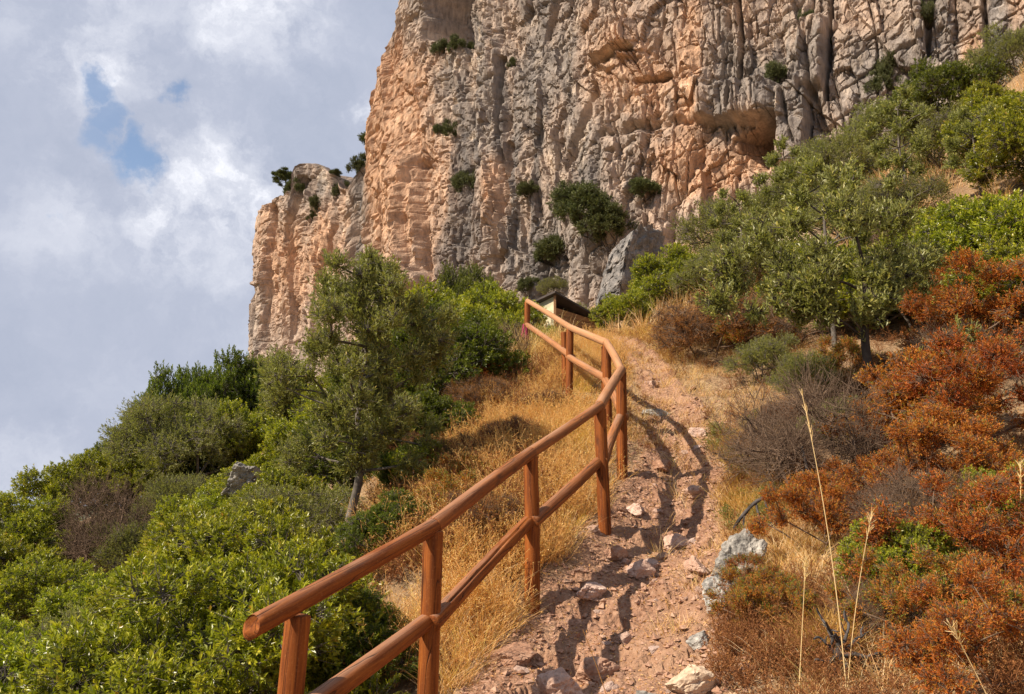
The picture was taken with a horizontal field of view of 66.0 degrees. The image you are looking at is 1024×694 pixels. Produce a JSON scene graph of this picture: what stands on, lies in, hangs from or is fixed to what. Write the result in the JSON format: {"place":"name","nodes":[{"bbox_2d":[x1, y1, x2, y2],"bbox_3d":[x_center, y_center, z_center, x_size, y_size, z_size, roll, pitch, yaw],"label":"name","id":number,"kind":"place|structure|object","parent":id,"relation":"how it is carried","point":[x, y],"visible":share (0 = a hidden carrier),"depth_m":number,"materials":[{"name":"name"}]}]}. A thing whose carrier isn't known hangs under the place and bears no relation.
{"place":"outdoors","nodes":[
{"label":"outdoors","id":0,"kind":"place"},
{"bbox_2d":[0,0,398,505],"label":"sky","id":1,"kind":"structure","parent":0,"point":[142,141],"materials":[{"name":"white"}]},
{"bbox_2d":[337,321,647,693],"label":"dry grass","id":2,"kind":"structure","parent":0,"point":[449,683],"depth_m":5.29,"materials":[{"name":"plant"}]},
{"bbox_2d":[3,71,1023,693],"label":"hillside ground","id":3,"kind":"structure","parent":0,"point":[623,619],"depth_m":6.19,"materials":[{"name":"soil"}]},
{"bbox_2d":[0,532,69,599],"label":"bush","id":4,"kind":"object","parent":3,"relation":"on","point":[12,551],"visible":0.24,"depth_m":15.18,"materials":[{"name":"green plant"}]},
{"bbox_2d":[0,549,104,634],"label":"bush","id":5,"kind":"object","parent":3,"relation":"on","point":[21,585],"visible":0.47,"depth_m":12.32,"materials":[{"name":"green plant"}]},
{"bbox_2d":[0,489,104,564],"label":"bush","id":6,"kind":"object","parent":3,"relation":"on","point":[33,524],"visible":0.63,"depth_m":16.52,"materials":[{"name":"green plant"}]},
{"bbox_2d":[26,571,115,633],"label":"bush","id":7,"kind":"object","parent":3,"relation":"on","point":[52,602],"visible":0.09,"depth_m":11.12,"materials":[{"name":"green plant"}]},
{"bbox_2d":[10,448,145,523],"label":"bush","id":8,"kind":"object","parent":3,"relation":"on","point":[45,486],"visible":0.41,"depth_m":18.87,"materials":[{"name":"green plant"}]},
{"bbox_2d":[0,590,188,693],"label":"bush","id":9,"kind":"object","parent":3,"relation":"on","point":[11,662],"visible":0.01,"depth_m":5.44,"materials":[{"name":"green plant"}]},
{"bbox_2d":[0,618,198,693],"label":"bush","id":10,"kind":"object","parent":3,"relation":"on","point":[94,647],"visible":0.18,"depth_m":4.23,"materials":[{"name":"green plant"}]},
{"bbox_2d":[46,461,155,575],"bbox_3d":[-8.351,3.687,16.215,2.183,2.809,2.928,9,-14,-39],"label":"shrub","id":11,"kind":"object","parent":3,"relation":"on","point":[80,550],"visible":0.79,"depth_m":16.00,"materials":[{"name":"plant"}]},
{"bbox_2d":[86,518,151,573],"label":"bush","id":12,"kind":"object","parent":3,"relation":"on","point":[125,546],"visible":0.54,"depth_m":15.48,"materials":[{"name":"green plant"}]},
{"bbox_2d":[93,447,181,512],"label":"bush","id":13,"kind":"object","parent":3,"relation":"on","point":[131,471],"visible":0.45,"depth_m":19.07,"materials":[{"name":"green plant"}]},
{"bbox_2d":[125,471,213,524],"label":"bush","id":14,"kind":"object","parent":3,"relation":"on","point":[188,485],"visible":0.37,"depth_m":17.21,"materials":[{"name":"green plant"}]},
{"bbox_2d":[97,389,250,494],"bbox_3d":[-8.956,2.637,20.293,3.842,3.291,4.056,-3,-11,16],"label":"bush","id":15,"kind":"object","parent":3,"relation":"on","point":[139,419],"visible":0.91,"depth_m":19.76,"materials":[{"name":"green plant"}]},
{"bbox_2d":[121,360,233,430],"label":"bush","id":16,"kind":"object","parent":3,"relation":"on","point":[184,384],"visible":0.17,"depth_m":24.14,"materials":[{"name":"green plant"}]},
{"bbox_2d":[147,480,227,534],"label":"bush","id":17,"kind":"object","parent":3,"relation":"on","point":[170,505],"visible":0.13,"depth_m":15.05,"materials":[{"name":"green plant"}]},
{"bbox_2d":[79,495,326,623],"bbox_3d":[-3.085,2.494,8.310,2.440,1.865,2.580,-7,-13,32],"label":"bush","id":18,"kind":"object","parent":3,"relation":"on","point":[166,531],"visible":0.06,"depth_m":7.88,"materials":[{"name":"green plant"}]},
{"bbox_2d":[7,532,410,693],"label":"bush","id":19,"kind":"object","parent":3,"relation":"on","point":[202,589],"visible":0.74,"depth_m":4.32,"materials":[{"name":"green plant"}]},
{"bbox_2d":[169,344,278,451],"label":"bush","id":20,"kind":"object","parent":3,"relation":"on","point":[209,384],"visible":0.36,"depth_m":24.47,"materials":[{"name":"green plant"}]},
{"bbox_2d":[91,495,389,684],"bbox_3d":[-1.955,1.951,6.057,2.122,1.622,2.244,2,-11,-12],"label":"bush","id":21,"kind":"object","parent":3,"relation":"on","point":[261,528],"visible":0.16,"depth_m":5.77,"materials":[{"name":"green plant"}]},
{"bbox_2d":[221,462,262,496],"bbox_3d":[-4.487,2.243,13.254,0.743,0.597,1.028,3,-11,-13],"label":"rock","id":22,"kind":"object","parent":3,"relation":"on","point":[241,474],"visible":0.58,"depth_m":12.88,"materials":[{"name":"grey stone"}]},
{"bbox_2d":[204,397,283,458],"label":"bush","id":23,"kind":"object","parent":3,"relation":"on","point":[255,420],"visible":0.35,"depth_m":21.20,"materials":[{"name":"green plant"}]},
{"bbox_2d":[203,437,328,489],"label":"bush","id":24,"kind":"object","parent":3,"relation":"on","point":[258,460],"visible":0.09,"depth_m":16.64,"materials":[{"name":"green plant"}]},
{"bbox_2d":[216,462,352,524],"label":"bush","id":25,"kind":"object","parent":3,"relation":"on","point":[264,475],"visible":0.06,"depth_m":10.44,"materials":[{"name":"green plant"}]},
{"bbox_2d":[187,584,385,693],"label":"bush","id":26,"kind":"object","parent":3,"relation":"on","point":[322,657],"visible":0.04,"depth_m":4.60,"materials":[{"name":"green plant"}]},
{"bbox_2d":[210,478,367,544],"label":"bush","id":27,"kind":"object","parent":3,"relation":"on","point":[325,499],"visible":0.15,"depth_m":8.49,"materials":[{"name":"green plant"}]},
{"bbox_2d":[259,397,325,455],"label":"bush","id":28,"kind":"object","parent":3,"relation":"on","point":[279,429],"visible":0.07,"depth_m":16.80,"materials":[{"name":"green plant"}]},
{"bbox_2d":[256,415,380,490],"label":"bush","id":29,"kind":"object","parent":3,"relation":"on","point":[319,467],"visible":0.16,"depth_m":11.54,"materials":[{"name":"green plant"}]},
{"bbox_2d":[253,242,467,554],"bbox_3d":[-1.533,0.678,7.822,2.034,3.581,1.911,6,-12,-28],"label":"olive tree","id":30,"kind":"object","parent":3,"relation":"on","point":[378,283],"visible":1,"depth_m":7.81,"materials":[{"name":"green plant"}]},
{"bbox_2d":[310,586,418,682],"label":"bush","id":31,"kind":"object","parent":3,"relation":"on","point":[352,647],"visible":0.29,"depth_m":4.76,"materials":[{"name":"green plant"}]},
{"bbox_2d":[331,486,437,555],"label":"bush","id":32,"kind":"object","parent":3,"relation":"on","point":[354,531],"visible":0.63,"depth_m":6.13,"materials":[{"name":"green plant"}]},
{"bbox_2d":[243,299,628,693],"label":"log fence","id":33,"kind":"object","parent":3,"relation":"on","point":[427,624],"visible":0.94,"depth_m":4.46,"materials":[{"name":"brown wood"}]},
{"bbox_2d":[397,389,481,441],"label":"bush","id":34,"kind":"object","parent":3,"relation":"on","point":[448,403],"visible":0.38,"depth_m":10.14,"materials":[{"name":"green plant"}]},
{"bbox_2d":[341,290,539,396],"bbox_3d":[-1.199,0.315,12.428,3.387,2.139,2.975,-4,-12,20],"label":"bush","id":35,"kind":"object","parent":3,"relation":"on","point":[484,340],"visible":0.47,"depth_m":11.80,"materials":[{"name":"green plant"}]},
{"bbox_2d":[404,467,477,510],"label":"shrub","id":36,"kind":"object","parent":3,"relation":"on","point":[437,473],"visible":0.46,"depth_m":6.70,"materials":[{"name":"orange plant"}]},
{"bbox_2d":[355,275,534,345],"bbox_3d":[-1.426,-0.164,15.777,3.763,2.377,3.306,8,-13,-36],"label":"bush","id":37,"kind":"object","parent":3,"relation":"on","point":[464,305],"visible":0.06,"depth_m":15.34,"materials":[{"name":"green plant"}]},
{"bbox_2d":[435,259,498,297],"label":"evergreen tree","id":38,"kind":"object","parent":3,"relation":"on","point":[461,282],"visible":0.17,"depth_m":23.59,"materials":[{"name":"green plant"}]},
{"bbox_2d":[439,374,520,408],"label":"shrub","id":39,"kind":"object","parent":3,"relation":"on","point":[470,390],"visible":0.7,"depth_m":10.81,"materials":[{"name":"brown plant"}]},
{"bbox_2d":[444,488,523,535],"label":"shrub","id":40,"kind":"object","parent":3,"relation":"on","point":[488,505],"visible":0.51,"depth_m":6.21,"materials":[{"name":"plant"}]},
{"bbox_2d":[461,277,547,330],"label":"bush","id":41,"kind":"object","parent":3,"relation":"on","point":[498,298],"visible":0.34,"depth_m":19.07,"materials":[{"name":"green plant"}]},
{"bbox_2d":[484,642,535,667],"bbox_3d":[-0.012,1.924,4.939,0.340,0.136,0.218,-3,-11,16],"label":"rock","id":42,"kind":"object","parent":3,"relation":"on","point":[518,653],"visible":0.88,"depth_m":4.88,"materials":[{"name":"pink stone"}]},
{"bbox_2d":[531,667,583,693],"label":"rock","id":43,"kind":"object","parent":3,"relation":"on","point":[559,680],"visible":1,"depth_m":4.39,"materials":[{"name":"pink stone"}]},
{"bbox_2d":[532,291,596,340],"bbox_3d":[1.164,-0.312,20.825,1.479,1.871,1.990,-11,-15,44],"label":"hut","id":44,"kind":"object","parent":3,"relation":"on","point":[557,303],"visible":0.23,"depth_m":20.37,"materials":[{"name":"beige paint"}]},
{"bbox_2d":[573,656,619,681],"bbox_3d":[0.504,1.950,4.731,0.254,0.198,0.222,5,-12,-23],"label":"rock","id":45,"kind":"object","parent":3,"relation":"on","point":[587,670],"visible":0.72,"depth_m":4.66,"materials":[{"name":"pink stone"}]},
{"bbox_2d":[458,385,751,693],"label":"gravel","id":46,"kind":"structure","parent":3,"relation":"on","point":[532,676],"depth_m":5.47,"materials":[{"name":"brown gravel"}]},
{"bbox_2d":[588,288,656,329],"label":"bush","id":47,"kind":"object","parent":3,"relation":"on","point":[617,307],"visible":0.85,"depth_m":18.84,"materials":[{"name":"green plant"}]},
{"bbox_2d":[595,224,664,310],"bbox_3d":[4.939,-3.292,32.174,3.042,3.424,3.160,1,-11,-3],"label":"boulder","id":48,"kind":"object","parent":3,"relation":"on","point":[617,273],"visible":0.56,"depth_m":31.09,"materials":[{"name":"grey stone"}]},
{"bbox_2d":[628,242,710,308],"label":"bush","id":49,"kind":"object","parent":3,"relation":"on","point":[652,282],"visible":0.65,"depth_m":19.73,"materials":[{"name":"green plant"}]},
{"bbox_2d":[665,664,719,693],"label":"rock","id":50,"kind":"object","parent":3,"relation":"on","point":[690,680],"visible":0.94,"depth_m":4.02,"materials":[{"name":"stone"}]},
{"bbox_2d":[666,235,751,297],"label":"bush","id":51,"kind":"object","parent":3,"relation":"on","point":[703,262],"visible":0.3,"depth_m":18.58,"materials":[{"name":"green plant"}]},
{"bbox_2d":[410,393,1023,693],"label":"leaf litter","id":52,"kind":"object","parent":3,"relation":"on","point":[622,688],"visible":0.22,"depth_m":5.31,"materials":[{"name":"plant"}]},
{"bbox_2d":[645,290,789,360],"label":"shrub","id":53,"kind":"object","parent":3,"relation":"on","point":[698,322],"visible":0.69,"depth_m":12.45,"materials":[{"name":"brown plant"}]},
{"bbox_2d":[667,195,771,256],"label":"bush","id":54,"kind":"object","parent":3,"relation":"on","point":[688,229],"visible":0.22,"depth_m":23.35,"materials":[{"name":"green plant"}]},
{"bbox_2d":[706,187,766,282],"bbox_3d":[5.274,-2.369,18.204,1.334,2.826,1.377,6,-12,-28],"label":"sapling","id":55,"kind":"object","parent":3,"relation":"on","point":[715,224],"visible":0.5,"depth_m":18.31,"materials":[{"name":"green plant"}]},
{"bbox_2d":[711,528,767,575],"bbox_3d":[1.681,1.542,5.739,0.390,0.444,0.444,-6,-12,28],"label":"rock","id":56,"kind":"object","parent":3,"relation":"on","point":[744,540],"visible":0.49,"depth_m":5.63,"materials":[{"name":"grey stone"}]},
{"bbox_2d":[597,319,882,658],"bbox_3d":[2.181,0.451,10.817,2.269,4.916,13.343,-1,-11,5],"label":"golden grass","id":57,"kind":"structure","parent":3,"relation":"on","point":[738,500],"depth_m":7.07,"materials":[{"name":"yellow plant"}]},
{"bbox_2d":[695,408,798,530],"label":"dry herbs","id":58,"kind":"object","parent":3,"relation":"on","point":[761,507],"visible":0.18,"depth_m":7.11,"materials":[{"name":"brown plant"}]},
{"bbox_2d":[717,550,789,601],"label":"shrub","id":59,"kind":"object","parent":3,"relation":"on","point":[755,560],"visible":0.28,"depth_m":5.09,"materials":[{"name":"orange plant"}]},
{"bbox_2d":[719,330,800,384],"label":"bush","id":60,"kind":"object","parent":3,"relation":"on","point":[768,348],"visible":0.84,"depth_m":10.83,"materials":[{"name":"green plant"}]},
{"bbox_2d":[704,564,818,634],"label":"shrub","id":61,"kind":"object","parent":3,"relation":"on","point":[746,592],"visible":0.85,"depth_m":4.62,"materials":[{"name":"orange plant"}]},
{"bbox_2d":[691,398,831,483],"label":"bare shrub","id":62,"kind":"object","parent":3,"relation":"on","point":[729,453],"visible":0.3,"depth_m":7.69,"materials":[{"name":"brown plant"}]},
{"bbox_2d":[752,134,815,216],"bbox_3d":[6.993,-3.677,20.160,1.617,3.318,1.566,-8,-14,37],"label":"sapling","id":63,"kind":"object","parent":3,"relation":"on","point":[772,159],"visible":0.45,"depth_m":20.05,"materials":[{"name":"green plant"}]},
{"bbox_2d":[740,175,827,234],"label":"bush","id":64,"kind":"object","parent":3,"relation":"on","point":[762,201],"visible":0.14,"depth_m":19.97,"materials":[{"name":"green plant"}]},
{"bbox_2d":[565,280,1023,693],"bbox_3d":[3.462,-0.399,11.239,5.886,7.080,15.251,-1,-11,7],"label":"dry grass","id":65,"kind":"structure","parent":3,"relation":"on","point":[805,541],"depth_m":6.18,"materials":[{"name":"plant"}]},
{"bbox_2d":[582,197,1023,693],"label":"dry herbs","id":66,"kind":"object","parent":3,"relation":"on","point":[758,626],"visible":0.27,"depth_m":4.21,"materials":[{"name":"yellow plant"}]},
{"bbox_2d":[745,467,867,554],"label":"shrub","id":67,"kind":"object","parent":3,"relation":"on","point":[794,494],"visible":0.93,"depth_m":5.67,"materials":[{"name":"red plant"}]},
{"bbox_2d":[596,52,1023,334],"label":"tall dry grass","id":68,"kind":"structure","parent":3,"relation":"on","point":[640,320],"depth_m":18.01,"materials":[{"name":"plant"}]},
{"bbox_2d":[763,348,861,402],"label":"bush","id":69,"kind":"object","parent":3,"relation":"on","point":[784,360],"visible":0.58,"depth_m":9.31,"materials":[{"name":"green plant"}]},
{"bbox_2d":[761,153,874,348],"bbox_3d":[4.644,-1.272,11.818,1.682,3.563,1.737,-2,-11,9],"label":"sapling","id":70,"kind":"object","parent":3,"relation":"on","point":[799,196],"visible":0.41,"depth_m":11.87,"materials":[{"name":"green plant"}]},
{"bbox_2d":[691,345,959,500],"bbox_3d":[2.660,0.799,6.906,2.278,1.538,1.698,6,-12,-28],"label":"bare shrub","id":71,"kind":"object","parent":3,"relation":"on","point":[789,440],"visible":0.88,"depth_m":6.60,"materials":[{"name":"grey plant"}]},
{"bbox_2d":[692,161,988,409],"bbox_3d":[3.469,-0.347,8.566,3.157,3.746,1.179,0,-11,0],"label":"leaning tree","id":72,"kind":"object","parent":3,"relation":"on","point":[809,293],"visible":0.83,"depth_m":8.64,"materials":[{"name":"green plant"}]},
{"bbox_2d":[772,127,910,193],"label":"bush","id":73,"kind":"object","parent":3,"relation":"on","point":[845,143],"visible":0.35,"depth_m":26.66,"materials":[{"name":"green plant"}]},
{"bbox_2d":[808,334,889,391],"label":"shrub","id":74,"kind":"object","parent":3,"relation":"on","point":[853,349],"visible":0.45,"depth_m":9.56,"materials":[{"name":"green plant"}]},
{"bbox_2d":[813,608,885,674],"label":"plant","id":75,"kind":"object","parent":3,"relation":"on","point":[835,637],"visible":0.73,"depth_m":3.93,"materials":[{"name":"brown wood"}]},
{"bbox_2d":[788,243,924,330],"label":"bush","id":76,"kind":"object","parent":3,"relation":"on","point":[847,292],"visible":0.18,"depth_m":11.57,"materials":[{"name":"green plant"}]},
{"bbox_2d":[811,448,903,519],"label":"shrub","id":77,"kind":"object","parent":3,"relation":"on","point":[848,472],"visible":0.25,"depth_m":6.14,"materials":[{"name":"red plant"}]},
{"bbox_2d":[817,569,928,643],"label":"bare shrub","id":78,"kind":"object","parent":3,"relation":"on","point":[871,622],"visible":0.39,"depth_m":4.26,"materials":[{"name":"brown plant"}]},
{"bbox_2d":[833,94,940,150],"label":"bush","id":79,"kind":"object","parent":3,"relation":"on","point":[864,118],"visible":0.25,"depth_m":28.48,"materials":[{"name":"green plant"}]},
{"bbox_2d":[859,82,935,181],"bbox_3d":[8.682,-4.228,17.717,1.557,3.195,1.508,-4,-11,18],"label":"sapling","id":80,"kind":"object","parent":3,"relation":"on","point":[919,140],"visible":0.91,"depth_m":17.52,"materials":[{"name":"green plant"}]},
{"bbox_2d":[833,515,973,600],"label":"bush","id":81,"kind":"object","parent":3,"relation":"on","point":[905,538],"visible":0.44,"depth_m":4.64,"materials":[{"name":"green plant"}]},
{"bbox_2d":[834,452,976,548],"bbox_3d":[2.666,1.131,5.451,1.000,0.855,1.262,-9,-14,40],"label":"bare shrub","id":82,"kind":"object","parent":3,"relation":"on","point":[888,489],"visible":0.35,"depth_m":5.41,"materials":[{"name":"grey plant"}]},
{"bbox_2d":[854,170,960,232],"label":"bush","id":83,"kind":"object","parent":3,"relation":"on","point":[924,189],"visible":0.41,"depth_m":15.36,"materials":[{"name":"green plant"}]},
{"bbox_2d":[813,343,1023,460],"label":"shrub","id":84,"kind":"object","parent":3,"relation":"on","point":[988,406],"visible":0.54,"depth_m":7.20,"materials":[{"name":"red plant"}]},
{"bbox_2d":[822,543,1023,639],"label":"shrub","id":85,"kind":"object","parent":3,"relation":"on","point":[894,569],"visible":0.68,"depth_m":4.17,"materials":[{"name":"orange plant"}]},
{"bbox_2d":[836,462,1023,598],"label":"shrub","id":86,"kind":"object","parent":3,"relation":"on","point":[988,532],"visible":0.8,"depth_m":4.40,"materials":[{"name":"orange plant"}]},
{"bbox_2d":[873,95,986,175],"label":"bush","id":87,"kind":"object","parent":3,"relation":"on","point":[935,127],"visible":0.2,"depth_m":19.25,"materials":[{"name":"green plant"}]},
{"bbox_2d":[857,401,1023,489],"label":"shrub","id":88,"kind":"object","parent":3,"relation":"on","point":[973,442],"visible":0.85,"depth_m":5.96,"materials":[{"name":"orange plant"}]},
{"bbox_2d":[873,549,1023,693],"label":"shrub","id":89,"kind":"object","parent":3,"relation":"on","point":[969,618],"visible":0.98,"depth_m":3.22,"materials":[{"name":"orange plant"}]},
{"bbox_2d":[888,53,1008,133],"bbox_3d":[14.573,-8.532,26.638,3.763,2.773,3.306,-5,-12,23],"label":"evergreen tree","id":90,"kind":"object","parent":3,"relation":"on","point":[928,82],"visible":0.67,"depth_m":25.86,"materials":[{"name":"green plant"}]},
{"bbox_2d":[881,319,1023,446],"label":"shrub","id":91,"kind":"object","parent":3,"relation":"on","point":[989,350],"visible":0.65,"depth_m":6.73,"materials":[{"name":"red plant"}]},
{"bbox_2d":[898,265,1011,333],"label":"shrub","id":92,"kind":"object","parent":3,"relation":"on","point":[923,311],"visible":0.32,"depth_m":9.92,"materials":[{"name":"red plant"}]},
{"bbox_2d":[886,466,1023,546],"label":"shrub","id":93,"kind":"object","parent":3,"relation":"on","point":[957,476],"visible":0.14,"depth_m":5.39,"materials":[{"name":"brown plant"}]},
{"bbox_2d":[886,315,1023,401],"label":"bare shrub","id":94,"kind":"object","parent":3,"relation":"on","point":[927,337],"visible":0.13,"depth_m":8.30,"materials":[{"name":"brown plant"}]},
{"bbox_2d":[888,188,1023,274],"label":"bush","id":95,"kind":"object","parent":3,"relation":"on","point":[1003,214],"visible":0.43,"depth_m":10.78,"materials":[{"name":"green plant"}]},
{"bbox_2d":[894,245,1023,369],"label":"shrub","id":96,"kind":"object","parent":3,"relation":"on","point":[955,299],"visible":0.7,"depth_m":8.57,"materials":[{"name":"red plant"}]},
{"bbox_2d":[941,101,1003,198],"bbox_3d":[9.031,-3.646,15.481,1.160,2.458,1.198,-8,-14,36],"label":"sapling","id":97,"kind":"object","parent":3,"relation":"on","point":[967,126],"visible":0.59,"depth_m":15.49,"materials":[{"name":"green plant"}]},
{"bbox_2d":[931,87,1023,167],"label":"bush","id":98,"kind":"object","parent":3,"relation":"on","point":[977,107],"visible":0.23,"depth_m":17.65,"materials":[{"name":"green plant"}]},
{"bbox_2d":[932,232,1023,326],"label":"bush","id":99,"kind":"object","parent":3,"relation":"on","point":[994,250],"visible":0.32,"depth_m":9.15,"materials":[{"name":"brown plant"}]},
{"bbox_2d":[954,90,1023,190],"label":"bush","id":100,"kind":"object","parent":3,"relation":"on","point":[1004,133],"visible":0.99,"depth_m":14.59,"materials":[{"name":"green plant"}]},
{"bbox_2d":[962,20,1023,84],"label":"bush","id":101,"kind":"object","parent":3,"relation":"on","point":[1012,41],"visible":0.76,"depth_m":26.14,"materials":[{"name":"green plant"}]},
{"bbox_2d":[247,0,1023,393],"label":"cliff","id":102,"kind":"structure","parent":0,"point":[685,104],"depth_m":63.22,"materials":[{"name":"beige stone"}]},
{"bbox_2d":[551,183,612,237],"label":"bush","id":103,"kind":"object","parent":102,"relation":"on","point":[585,196],"visible":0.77,"depth_m":56.54,"materials":[{"name":"green plant"}]},
{"bbox_2d":[574,199,639,251],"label":"bush","id":104,"kind":"object","parent":102,"relation":"on","point":[599,224],"visible":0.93,"depth_m":55.70,"materials":[{"name":"green plant"}]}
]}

